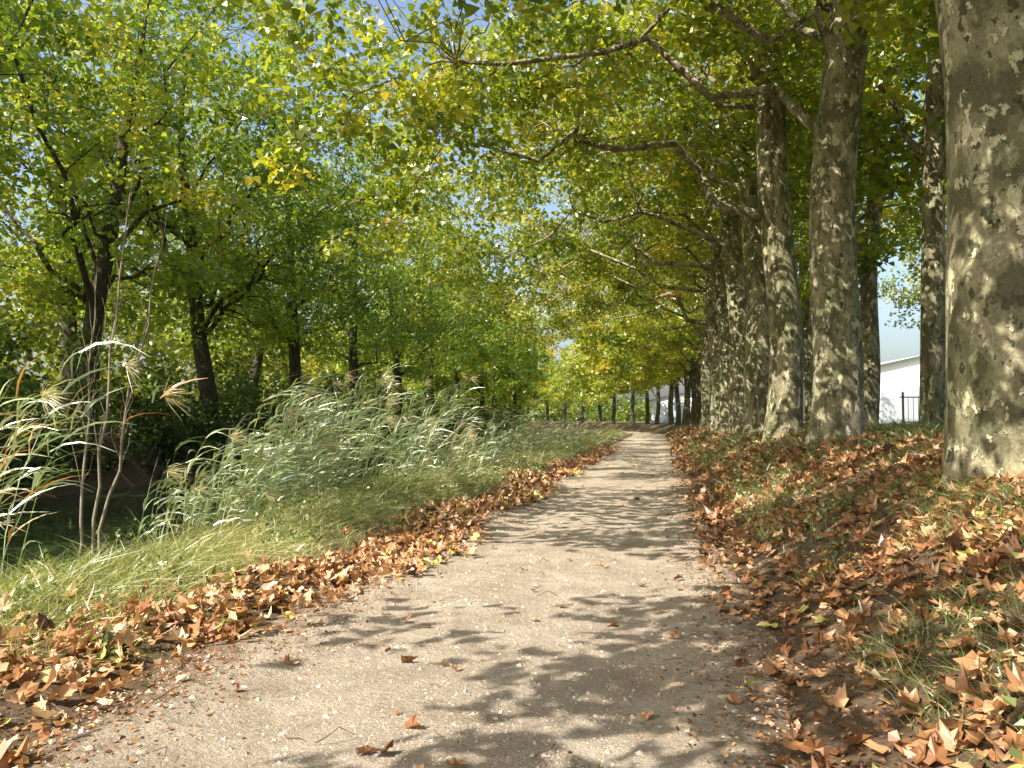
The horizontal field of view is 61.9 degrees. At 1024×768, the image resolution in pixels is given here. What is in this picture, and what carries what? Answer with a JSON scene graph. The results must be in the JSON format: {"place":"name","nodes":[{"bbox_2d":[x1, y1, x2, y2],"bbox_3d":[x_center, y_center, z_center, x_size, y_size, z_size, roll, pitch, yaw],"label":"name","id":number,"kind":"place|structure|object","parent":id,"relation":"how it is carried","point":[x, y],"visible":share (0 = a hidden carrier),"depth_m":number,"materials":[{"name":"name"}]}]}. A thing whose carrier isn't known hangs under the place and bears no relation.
{"place":"outdoors","nodes":[
{"label":"outdoors","id":0,"kind":"place"},
{"bbox_2d":[0,432,586,579],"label":"canal water","id":1,"kind":"structure","parent":0,"point":[63,520],"depth_m":16.15,"materials":[{"name":"green liquid"}]},
{"bbox_2d":[138,362,616,545],"bbox_3d":[0.469,1.424,29.261,6.083,3.351,40.921,0,-3,10],"label":"reed bed","id":2,"kind":"object","parent":1,"relation":"in","point":[296,464],"visible":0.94,"depth_m":13.52,"materials":[{"name":"green plant"}]},
{"bbox_2d":[8,429,818,767],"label":"dirt path","id":3,"kind":"structure","parent":0,"point":[648,451],"depth_m":4.81,"materials":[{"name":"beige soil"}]},
{"bbox_2d":[0,0,945,420],"label":"sky","id":4,"kind":"structure","parent":0,"point":[896,343],"materials":[{"name":"blue"}]},
{"bbox_2d":[0,407,1023,767],"bbox_3d":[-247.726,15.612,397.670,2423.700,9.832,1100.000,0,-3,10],"label":"ground","id":5,"kind":"structure","parent":0,"point":[138,475],"depth_m":5.16,"materials":[{"name":"brown soil"}]},
{"bbox_2d":[0,0,69,127],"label":"canal tree","id":6,"kind":"object","parent":5,"relation":"on","point":[10,23],"visible":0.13,"depth_m":27.41,"materials":[{"name":"green plant"}]},
{"bbox_2d":[0,0,113,247],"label":"canal tree","id":7,"kind":"object","parent":5,"relation":"on","point":[19,113],"visible":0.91,"depth_m":20.58,"materials":[{"name":"green plant"}]},
{"bbox_2d":[66,267,100,556],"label":"bare sapling","id":8,"kind":"object","parent":5,"relation":"on","point":[89,411],"visible":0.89,"depth_m":10.35,"materials":[{"name":"brown plant"}]},
{"bbox_2d":[0,341,204,576],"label":"reed clump","id":9,"kind":"object","parent":5,"relation":"on","point":[37,480],"visible":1,"depth_m":8.27,"materials":[{"name":"green plant"}]},
{"bbox_2d":[91,145,136,560],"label":"bare sapling","id":10,"kind":"object","parent":5,"relation":"on","point":[116,308],"visible":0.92,"depth_m":10.67,"materials":[{"name":"grey plant"}]},
{"bbox_2d":[0,0,241,411],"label":"canal tree","id":11,"kind":"object","parent":5,"relation":"on","point":[17,278],"visible":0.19,"depth_m":36.51,"materials":[{"name":"green plant"}]},
{"bbox_2d":[97,213,166,555],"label":"bare sapling","id":12,"kind":"object","parent":5,"relation":"on","point":[123,429],"visible":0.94,"depth_m":10.92,"materials":[{"name":"grey plant"}]},
{"bbox_2d":[0,0,313,430],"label":"canal tree","id":13,"kind":"object","parent":5,"relation":"on","point":[107,228],"visible":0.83,"depth_m":25.04,"materials":[{"name":"green plant"}]},
{"bbox_2d":[0,231,393,414],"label":"distant trees","id":14,"kind":"object","parent":5,"relation":"on","point":[273,368],"visible":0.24,"depth_m":65.11,"materials":[{"name":"green plant"}]},
{"bbox_2d":[18,0,394,424],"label":"canal tree","id":15,"kind":"object","parent":5,"relation":"on","point":[199,329],"visible":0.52,"depth_m":29.63,"materials":[{"name":"green plant"}]},
{"bbox_2d":[139,103,352,414],"bbox_3d":[-15.434,-7.297,50.494,13.154,19.316,12.924,2,-3,-39],"label":"canal tree","id":16,"kind":"object","parent":5,"relation":"on","point":[259,359],"visible":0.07,"depth_m":50.40,"materials":[{"name":"green plant"}]},
{"bbox_2d":[0,322,530,489],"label":"bank shrubs","id":17,"kind":"object","parent":5,"relation":"on","point":[158,407],"visible":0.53,"depth_m":26.35,"materials":[{"name":"green plant"}]},
{"bbox_2d":[155,34,437,431],"bbox_3d":[-9.130,-6.013,37.564,11.872,17.127,10.722,0,-3,-6],"label":"canal tree","id":18,"kind":"object","parent":5,"relation":"on","point":[295,361],"visible":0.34,"depth_m":36.43,"materials":[{"name":"green plant"}]},
{"bbox_2d":[0,425,631,726],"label":"verge grass","id":19,"kind":"structure","parent":5,"relation":"on","point":[111,566],"depth_m":8.13,"materials":[{"name":"green plant"}]},
{"bbox_2d":[252,95,469,427],"bbox_3d":[-7.833,-5.698,44.858,11.463,17.132,11.667,0,-3,-7],"label":"canal tree","id":20,"kind":"object","parent":5,"relation":"on","point":[355,347],"visible":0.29,"depth_m":44.41,"materials":[{"name":"green plant"}]},
{"bbox_2d":[328,254,431,414],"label":"canal tree","id":21,"kind":"object","parent":5,"relation":"on","point":[362,367],"visible":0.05,"depth_m":73.93,"materials":[{"name":"green plant"}]},
{"bbox_2d":[311,172,496,416],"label":"canal tree","id":22,"kind":"object","parent":5,"relation":"on","point":[401,372],"visible":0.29,"depth_m":52.52,"materials":[{"name":"green plant"}]},
{"bbox_2d":[387,360,422,410],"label":"canal tree","id":23,"kind":"object","parent":5,"relation":"on","point":[403,381],"visible":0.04,"depth_m":161.66,"materials":[{"name":"green plant"}]},
{"bbox_2d":[402,377,422,413],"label":"canal tree","id":24,"kind":"object","parent":5,"relation":"on","point":[406,407],"visible":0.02,"depth_m":175.38,"materials":[{"name":"green plant"}]},
{"bbox_2d":[401,357,436,403],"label":"canal tree","id":25,"kind":"object","parent":5,"relation":"on","point":[415,391],"visible":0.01,"depth_m":143.78,"materials":[{"name":"green plant"}]},
{"bbox_2d":[402,278,459,416],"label":"canal tree","id":26,"kind":"object","parent":5,"relation":"on","point":[423,384],"visible":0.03,"depth_m":90.65,"materials":[{"name":"green plant"}]},
{"bbox_2d":[370,218,511,410],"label":"canal tree","id":27,"kind":"object","parent":5,"relation":"on","point":[481,353],"visible":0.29,"depth_m":61.44,"materials":[{"name":"green plant"}]},
{"bbox_2d":[414,326,472,412],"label":"canal tree","id":28,"kind":"object","parent":5,"relation":"on","point":[446,393],"depth_m":107.96,"materials":[{"name":"green plant"}]},
{"bbox_2d":[404,260,519,416],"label":"canal tree","id":29,"kind":"object","parent":5,"relation":"on","point":[455,375],"visible":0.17,"depth_m":69.67,"materials":[{"name":"green plant"}]},
{"bbox_2d":[438,283,542,417],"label":"canal tree","id":30,"kind":"object","parent":5,"relation":"on","point":[506,369],"visible":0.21,"depth_m":77.76,"materials":[{"name":"green plant"}]},
{"bbox_2d":[462,285,545,423],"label":"canal tree","id":31,"kind":"object","parent":5,"relation":"on","point":[500,387],"visible":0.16,"depth_m":86.47,"materials":[{"name":"green plant"}]},
{"bbox_2d":[0,418,1023,767],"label":"fallen leaves","id":32,"kind":"object","parent":5,"relation":"on","point":[938,742],"visible":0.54,"depth_m":5.92,"materials":[{"name":"brown plant"}]},
{"bbox_2d":[0,438,1023,767],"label":"leaf crumbs","id":33,"kind":"object","parent":5,"relation":"on","point":[726,754],"visible":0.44,"depth_m":4.60,"materials":[{"name":"brown plant"}]},
{"bbox_2d":[0,424,1023,760],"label":"weeds","id":34,"kind":"object","parent":5,"relation":"on","point":[1014,752],"visible":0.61,"depth_m":8.22,"materials":[{"name":"green plant"}]},
{"bbox_2d":[35,442,988,767],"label":"twigs","id":35,"kind":"object","parent":5,"relation":"on","point":[555,594],"visible":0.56,"depth_m":4.98,"materials":[{"name":"brown plant"}]},
{"bbox_2d":[489,331,552,420],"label":"canal tree","id":36,"kind":"object","parent":5,"relation":"on","point":[540,369],"visible":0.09,"depth_m":103.75,"materials":[{"name":"green plant"}]},
{"bbox_2d":[486,307,556,419],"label":"canal tree","id":37,"kind":"object","parent":5,"relation":"on","point":[513,391],"visible":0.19,"depth_m":95.33,"materials":[{"name":"green plant"}]},
{"bbox_2d":[496,351,548,409],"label":"canal tree","id":38,"kind":"object","parent":5,"relation":"on","point":[535,384],"visible":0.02,"depth_m":112.75,"materials":[{"name":"green plant"}]},
{"bbox_2d":[405,394,652,421],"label":"distant trees","id":39,"kind":"object","parent":5,"relation":"on","point":[573,411],"visible":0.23,"depth_m":269.10,"materials":[{"name":"green plant"}]},
{"bbox_2d":[502,349,572,422],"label":"plane tree","id":40,"kind":"object","parent":5,"relation":"on","point":[547,412],"visible":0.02,"depth_m":158.36,"materials":[{"name":"green plant"}]},
{"bbox_2d":[522,349,575,424],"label":"plane tree","id":41,"kind":"object","parent":5,"relation":"on","point":[565,405],"visible":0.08,"depth_m":148.65,"materials":[{"name":"green plant"}]},
{"bbox_2d":[175,0,927,445],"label":"plane tree","id":42,"kind":"object","parent":5,"relation":"on","point":[837,404],"visible":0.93,"depth_m":15.84,"materials":[{"name":"green plant"}]},
{"bbox_2d":[522,346,583,423],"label":"plane tree","id":43,"kind":"object","parent":5,"relation":"on","point":[546,388],"visible":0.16,"depth_m":142.44,"materials":[{"name":"green plant"}]},
{"bbox_2d":[544,350,601,423],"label":"plane tree","id":44,"kind":"object","parent":5,"relation":"on","point":[557,376],"visible":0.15,"depth_m":135.80,"materials":[{"name":"green plant"}]},
{"bbox_2d":[548,336,615,424],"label":"plane tree","id":45,"kind":"object","parent":5,"relation":"on","point":[565,394],"visible":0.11,"depth_m":129.71,"materials":[{"name":"green plant"}]},
{"bbox_2d":[564,340,643,423],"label":"plane tree","id":46,"kind":"object","parent":5,"relation":"on","point":[632,416],"visible":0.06,"depth_m":122.56,"materials":[{"name":"green plant"}]},
{"bbox_2d":[303,0,933,442],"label":"plane tree","id":47,"kind":"object","parent":5,"relation":"on","point":[575,136],"visible":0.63,"depth_m":20.49,"materials":[{"name":"green plant"}]},
{"bbox_2d":[528,217,710,427],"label":"plane tree","id":48,"kind":"object","parent":5,"relation":"on","point":[705,378],"visible":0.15,"depth_m":53.65,"materials":[{"name":"green plant"}]},
{"bbox_2d":[579,383,667,423],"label":"plane tree","id":49,"kind":"object","parent":5,"relation":"on","point":[647,419],"visible":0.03,"depth_m":115.94,"materials":[{"name":"green plant"}]},
{"bbox_2d":[578,316,683,424],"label":"plane tree","id":50,"kind":"object","parent":5,"relation":"on","point":[670,407],"visible":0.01,"depth_m":103.07,"materials":[{"name":"green plant"}]},
{"bbox_2d":[565,283,701,424],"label":"plane tree","id":51,"kind":"object","parent":5,"relation":"on","point":[600,388],"visible":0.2,"depth_m":66.54,"materials":[{"name":"green plant"}]},
{"bbox_2d":[564,264,705,394],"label":"plane tree","id":52,"kind":"object","parent":5,"relation":"on","point":[676,343],"visible":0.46,"depth_m":57.69,"materials":[{"name":"green plant"}]},
{"bbox_2d":[591,380,680,424],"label":"plane tree","id":53,"kind":"object","parent":5,"relation":"on","point":[658,405],"visible":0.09,"depth_m":110.05,"materials":[{"name":"green plant"}]},
{"bbox_2d":[574,284,701,425],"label":"plane tree","id":54,"kind":"object","parent":5,"relation":"on","point":[680,363],"visible":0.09,"depth_m":72.14,"materials":[{"name":"green plant"}]},
{"bbox_2d":[592,369,683,425],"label":"plane tree","id":55,"kind":"object","parent":5,"relation":"on","point":[676,381],"visible":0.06,"depth_m":96.25,"materials":[{"name":"green plant"}]},
{"bbox_2d":[576,303,702,398],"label":"plane tree","id":56,"kind":"object","parent":5,"relation":"on","point":[627,378],"visible":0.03,"depth_m":77.18,"materials":[{"name":"green plant"}]},
{"bbox_2d":[594,314,686,425],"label":"plane tree","id":57,"kind":"object","parent":5,"relation":"on","point":[666,380],"visible":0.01,"depth_m":90.25,"materials":[{"name":"green plant"}]},
{"bbox_2d":[591,303,690,425],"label":"plane tree","id":58,"kind":"object","parent":5,"relation":"on","point":[636,378],"visible":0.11,"depth_m":85.37,"materials":[{"name":"green plant"}]},
{"bbox_2d":[479,109,809,431],"bbox_3d":[6.276,-4.866,37.337,15.925,14.631,10.126,-1,-3,12],"label":"plane tree","id":59,"kind":"object","parent":5,"relation":"on","point":[597,271],"visible":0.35,"depth_m":36.93,"materials":[{"name":"green plant"}]},
{"bbox_2d":[508,190,796,415],"bbox_3d":[7.877,-4.660,47.901,16.631,14.988,10.423,0,-3,5],"label":"plane tree","id":60,"kind":"object","parent":5,"relation":"on","point":[695,284],"visible":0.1,"depth_m":47.44,"materials":[{"name":"green plant"}]},
{"bbox_2d":[383,0,924,436],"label":"plane tree","id":61,"kind":"object","parent":5,"relation":"on","point":[741,172],"visible":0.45,"depth_m":26.15,"materials":[{"name":"green plant"}]},
{"bbox_2d":[504,170,808,431],"bbox_3d":[7.562,-4.677,43.231,17.005,14.683,9.794,-1,-3,23],"label":"plane tree","id":62,"kind":"object","parent":5,"relation":"on","point":[711,322],"visible":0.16,"depth_m":43.51,"materials":[{"name":"green plant"}]},
{"bbox_2d":[426,59,892,434],"bbox_3d":[5.179,-5.231,32.427,17.601,14.952,11.192,-1,-3,20],"label":"plane tree","id":63,"kind":"object","parent":5,"relation":"on","point":[730,229],"visible":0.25,"depth_m":31.89,"materials":[{"name":"green plant"}]},
{"bbox_2d":[649,393,691,422],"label":"white warehouse","id":64,"kind":"structure","parent":5,"relation":"on","point":[663,410],"depth_m":130.84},
{"bbox_2d":[651,402,683,422],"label":"door","id":65,"kind":"structure","parent":64,"relation":"in","point":[666,403],"depth_m":130.62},
{"bbox_2d":[462,0,1023,484],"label":"plane tree","id":66,"kind":"object","parent":5,"relation":"on","point":[982,54],"visible":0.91,"depth_m":7.29,"materials":[{"name":"grey plant"}]},
{"bbox_2d":[742,153,904,420],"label":"plane tree","id":67,"kind":"object","parent":5,"relation":"on","point":[807,340],"visible":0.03,"depth_m":42.09,"materials":[{"name":"green plant"}]},
{"bbox_2d":[718,0,946,426],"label":"plane tree","id":68,"kind":"object","parent":5,"relation":"on","point":[869,253],"visible":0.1,"depth_m":24.96,"materials":[{"name":"green plant"}]},
{"bbox_2d":[719,53,945,298],"bbox_3d":[12.547,-6.032,33.095,9.123,16.202,10.042,2,-3,-32],"label":"plane tree","id":69,"kind":"object","parent":5,"relation":"on","point":[802,254],"visible":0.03,"depth_m":32.96,"materials":[{"name":"green plant"}]},
{"bbox_2d":[662,415,1023,767],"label":"bank grass","id":70,"kind":"structure","parent":5,"relation":"on","point":[894,424],"depth_m":6.23,"materials":[{"name":"green plant"}]},
{"bbox_2d":[772,0,946,428],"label":"plane tree","id":71,"kind":"object","parent":5,"relation":"on","point":[930,160],"visible":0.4,"depth_m":19.28,"materials":[{"name":"green plant"}]},
{"bbox_2d":[803,355,919,423],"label":"white warehouse","id":72,"kind":"structure","parent":5,"relation":"on","point":[899,377],"depth_m":72.11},
{"bbox_2d":[879,387,918,423],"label":"door","id":73,"kind":"structure","parent":72,"relation":"in","point":[891,402],"depth_m":72.03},
{"bbox_2d":[823,0,936,51],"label":"plane tree","id":74,"kind":"object","parent":5,"relation":"on","point":[866,15],"visible":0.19,"depth_m":14.59,"materials":[{"name":"green plant"}]},
{"bbox_2d":[900,392,918,424],"bbox_3d":[17.227,0.920,28.927,7.900,1.365,0.960,0,-3,10],"label":"metal fence","id":75,"kind":"object","parent":5,"relation":"on","point":[902,397],"visible":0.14,"depth_m":29.11,"materials":[{"name":"grey metal"}]},
{"bbox_2d":[878,194,946,329],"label":"plane tree","id":76,"kind":"object","parent":5,"relation":"on","point":[913,295],"visible":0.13,"depth_m":47.99,"materials":[{"name":"green plant"}]},
{"bbox_2d":[887,114,946,286],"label":"plane tree","id":77,"kind":"object","parent":5,"relation":"on","point":[911,265],"visible":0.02,"depth_m":36.71,"materials":[{"name":"green plant"}]}
]}

